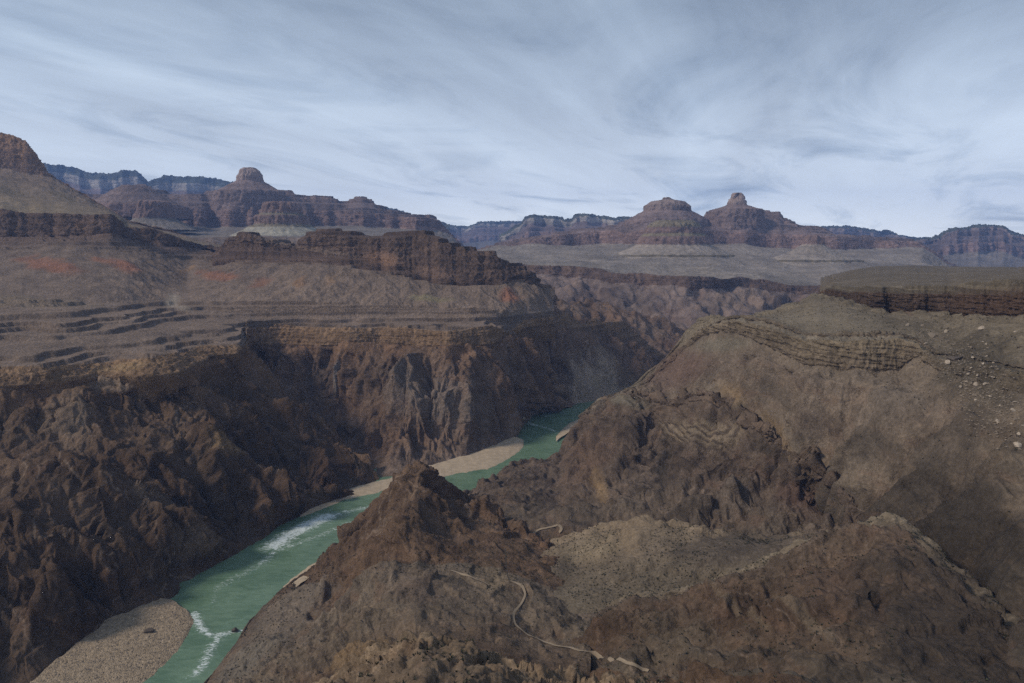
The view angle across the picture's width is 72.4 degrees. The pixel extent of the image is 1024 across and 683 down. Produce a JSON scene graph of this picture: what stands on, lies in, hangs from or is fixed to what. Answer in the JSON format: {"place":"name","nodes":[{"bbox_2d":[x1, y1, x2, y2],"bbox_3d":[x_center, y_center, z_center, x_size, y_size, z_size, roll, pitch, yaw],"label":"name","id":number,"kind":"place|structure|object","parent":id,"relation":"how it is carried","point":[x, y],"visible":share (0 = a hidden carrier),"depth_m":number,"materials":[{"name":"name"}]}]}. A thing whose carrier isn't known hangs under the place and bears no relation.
{"place":"outdoors","nodes":[
{"label":"outdoors","id":0,"kind":"place"},
{"bbox_2d":[0,132,220,251],"bbox_3d":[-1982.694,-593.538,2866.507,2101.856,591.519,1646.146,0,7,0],"label":"hill","id":1,"kind":"structure","parent":0,"point":[36,198],"depth_m":2340.99,"materials":[{"name":"brown stone"}]},
{"bbox_2d":[30,598,193,682],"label":"gravel beach","id":2,"kind":"structure","parent":0,"point":[102,630],"depth_m":706.83,"materials":[{"name":"beige gravel"}]},
{"bbox_2d":[143,628,153,632],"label":"river rock","id":3,"kind":"object","parent":2,"relation":"on","point":[147,630],"visible":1,"depth_m":734.58,"materials":[{"name":"stone"}]},
{"bbox_2d":[94,184,192,220],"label":"red dome mountain","id":4,"kind":"structure","parent":0,"point":[122,200],"depth_m":4477.80,"materials":[{"name":"stone"}]},
{"bbox_2d":[130,200,198,231],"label":"buttress hill","id":5,"kind":"structure","parent":0,"point":[157,213],"depth_m":4151.70,"materials":[{"name":"stone"}]},
{"bbox_2d":[0,344,379,682],"bbox_3d":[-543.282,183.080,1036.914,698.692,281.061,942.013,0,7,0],"label":"gorge wall","id":6,"kind":"structure","parent":0,"point":[118,496],"depth_m":938.56,"materials":[{"name":"brown stone"}]},
{"bbox_2d":[43,163,449,230],"bbox_3d":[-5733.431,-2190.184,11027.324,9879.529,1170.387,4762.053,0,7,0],"label":"rim mountain","id":7,"kind":"structure","parent":0,"point":[87,182],"depth_m":10640.86,"materials":[{"name":"grey stone"}]},
{"bbox_2d":[210,167,285,217],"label":"round butte mountain","id":8,"kind":"structure","parent":0,"point":[246,190],"depth_m":5072.61,"materials":[{"name":"stone"}]},
{"bbox_2d":[229,201,316,236],"bbox_3d":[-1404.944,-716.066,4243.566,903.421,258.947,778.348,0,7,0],"label":"buttress hill","id":9,"kind":"structure","parent":0,"point":[281,218],"depth_m":4124.76,"materials":[{"name":"stone"}]},
{"bbox_2d":[86,184,462,246],"bbox_3d":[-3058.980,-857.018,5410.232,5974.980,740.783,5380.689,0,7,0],"label":"red massif mountain","id":10,"kind":"structure","parent":0,"point":[365,215],"depth_m":5027.10,"materials":[{"name":"brown stone"}]},
{"bbox_2d":[0,233,554,401],"bbox_3d":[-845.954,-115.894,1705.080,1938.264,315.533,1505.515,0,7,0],"label":"rock terrace","id":11,"kind":"structure","parent":0,"point":[151,320],"depth_m":1646.12,"materials":[{"name":"brown stone"}]},
{"bbox_2d":[283,563,315,586],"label":"sandbar","id":12,"kind":"structure","parent":0,"point":[298,581],"depth_m":860.08,"materials":[{"name":"beige sand"}]},
{"bbox_2d":[300,479,389,516],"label":"sand strip beach","id":13,"kind":"structure","parent":0,"point":[372,488],"depth_m":1177.91,"materials":[{"name":"beige sand"}]},
{"bbox_2d":[143,401,594,682],"bbox_3d":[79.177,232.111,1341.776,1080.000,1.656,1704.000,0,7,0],"label":"river","id":14,"kind":"structure","parent":0,"point":[220,601],"depth_m":887.52,"materials":[{"name":"liquid"}]},
{"bbox_2d":[211,228,540,286],"bbox_3d":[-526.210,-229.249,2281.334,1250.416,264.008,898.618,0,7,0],"label":"dark mesa hill","id":15,"kind":"structure","parent":0,"point":[429,256],"depth_m":1951.11,"materials":[{"name":"brown stone"}]},
{"bbox_2d":[252,335,574,476],"bbox_3d":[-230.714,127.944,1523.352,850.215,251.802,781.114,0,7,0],"label":"ravine gorge wall","id":16,"kind":"structure","parent":0,"point":[392,408],"depth_m":1498.91,"materials":[{"name":"brown stone"}]},
{"bbox_2d":[390,437,523,481],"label":"sand beach","id":17,"kind":"structure","parent":0,"point":[494,455],"depth_m":1352.55,"materials":[{"name":"beige sand"}]},
{"bbox_2d":[451,570,488,584],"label":"side trail path","id":18,"kind":"structure","parent":0,"point":[463,574],"depth_m":694.89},
{"bbox_2d":[450,220,521,248],"bbox_3d":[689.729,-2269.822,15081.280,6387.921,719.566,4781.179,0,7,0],"label":"blue mountain","id":19,"kind":"structure","parent":0,"point":[479,235],"depth_m":14490.04,"materials":[{"name":"blue stone"}]},
{"bbox_2d":[313,630,665,682],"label":"foreground rock hill","id":20,"kind":"structure","parent":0,"point":[404,664],"depth_m":311.10,"materials":[{"name":"brown stone"}]},
{"bbox_2d":[0,0,1023,237],"label":"sky","id":21,"kind":"structure","parent":0,"point":[902,117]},
{"bbox_2d":[513,524,562,532],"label":"loop trail path","id":22,"kind":"structure","parent":0,"point":[560,529],"depth_m":888.16,"materials":[{"name":"beige soil"}]},
{"bbox_2d":[499,213,630,241],"bbox_3d":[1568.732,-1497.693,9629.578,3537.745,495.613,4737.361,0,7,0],"label":"blue mesa mountain","id":23,"kind":"structure","parent":0,"point":[528,226],"depth_m":9188.04,"materials":[{"name":"stone"}]},
{"bbox_2d":[556,419,577,440],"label":"sand beach","id":24,"kind":"structure","parent":0,"point":[564,431],"depth_m":1579.80,"materials":[{"name":"beige sand"}]},
{"bbox_2d":[505,548,648,671],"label":"trail path","id":25,"kind":"structure","parent":0,"point":[598,655],"depth_m":544.27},
{"bbox_2d":[534,313,664,403],"bbox_3d":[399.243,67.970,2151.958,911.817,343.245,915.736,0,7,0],"label":"talus fan hill","id":26,"kind":"structure","parent":0,"point":[593,359],"depth_m":1966.51,"materials":[{"name":"stone"}]},
{"bbox_2d":[553,294,685,356],"bbox_3d":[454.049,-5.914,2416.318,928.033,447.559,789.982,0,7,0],"label":"gorge spur hill","id":27,"kind":"structure","parent":0,"point":[662,334],"depth_m":2383.01,"materials":[{"name":"brown stone"}]},
{"bbox_2d":[463,388,864,539],"bbox_3d":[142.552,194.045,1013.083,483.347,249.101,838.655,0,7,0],"label":"rocky hill","id":28,"kind":"structure","parent":0,"point":[761,494],"depth_m":947.51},
{"bbox_2d":[625,197,708,226],"bbox_3d":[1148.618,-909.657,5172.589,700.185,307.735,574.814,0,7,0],"label":"butte","id":29,"kind":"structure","parent":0,"point":[666,208],"depth_m":5038.97,"materials":[{"name":"stone"}]},
{"bbox_2d":[618,220,735,258],"bbox_3d":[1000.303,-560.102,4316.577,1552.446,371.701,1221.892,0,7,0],"label":"olive promontory hill","id":30,"kind":"structure","parent":0,"point":[683,239],"depth_m":4158.66,"materials":[{"name":"brown stone"}]},
{"bbox_2d":[540,514,853,624],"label":"tan slope hill","id":31,"kind":"structure","parent":0,"point":[633,535],"depth_m":693.25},
{"bbox_2d":[477,208,955,329],"bbox_3d":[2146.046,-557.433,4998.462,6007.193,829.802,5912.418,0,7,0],"label":"temple massif mountain","id":32,"kind":"structure","parent":0,"point":[583,264],"depth_m":3755.36,"materials":[{"name":"stone"}]},
{"bbox_2d":[708,192,767,232],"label":"pointed temple mountain","id":33,"kind":"structure","parent":32,"relation":"on","point":[736,212],"depth_m":4985.02,"materials":[{"name":"stone"}]},
{"bbox_2d":[566,512,1023,682],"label":"spur ridge hill","id":34,"kind":"structure","parent":0,"point":[945,623],"depth_m":446.90,"materials":[{"name":"brown stone"}]},
{"bbox_2d":[578,293,1023,668],"bbox_3d":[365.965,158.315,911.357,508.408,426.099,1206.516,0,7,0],"label":"canyon hill","id":35,"kind":"structure","parent":0,"point":[854,393],"depth_m":724.12,"materials":[{"name":"brown stone"}]},
{"bbox_2d":[222,295,1020,682],"bbox_3d":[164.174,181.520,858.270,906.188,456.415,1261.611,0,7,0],"label":"scrub vegetation","id":36,"kind":"object","parent":35,"relation":"on","point":[766,541],"visible":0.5,"depth_m":660.77,"materials":[{"name":"green plant"}]},
{"bbox_2d":[927,332,937,337],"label":"boulder","id":37,"kind":"object","parent":35,"relation":"on","point":[932,334],"visible":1,"depth_m":802.03,"materials":[{"name":"grey stone"}]},
{"bbox_2d":[887,321,1021,451],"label":"scree rubble","id":38,"kind":"object","parent":35,"relation":"on","point":[982,401],"visible":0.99,"depth_m":639.47,"materials":[{"name":"brown stone"}]},
{"bbox_2d":[947,356,962,360],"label":"boulder","id":39,"kind":"object","parent":35,"relation":"on","point":[955,358],"visible":0.93,"depth_m":706.13,"materials":[{"name":"stone"}]},
{"bbox_2d":[1013,442,1021,447],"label":"boulder","id":40,"kind":"object","parent":35,"relation":"on","point":[1017,444],"visible":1,"depth_m":517.43,"materials":[{"name":"stone"}]},
{"bbox_2d":[773,235,866,265],"bbox_3d":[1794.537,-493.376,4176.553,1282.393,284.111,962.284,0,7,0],"label":"grey spur hill","id":41,"kind":"structure","parent":0,"point":[812,249],"depth_m":4067.24,"materials":[{"name":"stone"}]},
{"bbox_2d":[805,225,927,238],"bbox_3d":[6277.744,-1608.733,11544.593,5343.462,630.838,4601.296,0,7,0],"label":"blue mountain","id":42,"kind":"structure","parent":0,"point":[849,229],"depth_m":11197.54,"materials":[{"name":"stone"}]},
{"bbox_2d":[819,265,1023,347],"bbox_3d":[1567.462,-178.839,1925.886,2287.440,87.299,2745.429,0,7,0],"label":"flat mesa hill","id":43,"kind":"structure","parent":0,"point":[966,291],"depth_m":975.56,"materials":[{"name":"brown stone"}]},
{"bbox_2d":[909,224,1023,266],"bbox_3d":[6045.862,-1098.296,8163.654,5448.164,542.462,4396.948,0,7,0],"label":"flat top mountain","id":44,"kind":"structure","parent":0,"point":[982,245],"depth_m":7454.52,"materials":[{"name":"blue stone"}]},
{"label":"ground terrain","id":45,"kind":"structure","parent":0,"visible":0},
{"bbox_2d":[204,460,590,682],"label":"pyramid peak hill","id":46,"kind":"structure","parent":45,"relation":"on","point":[366,606],"depth_m":696.53,"materials":[{"name":"brown stone"}]}
]}

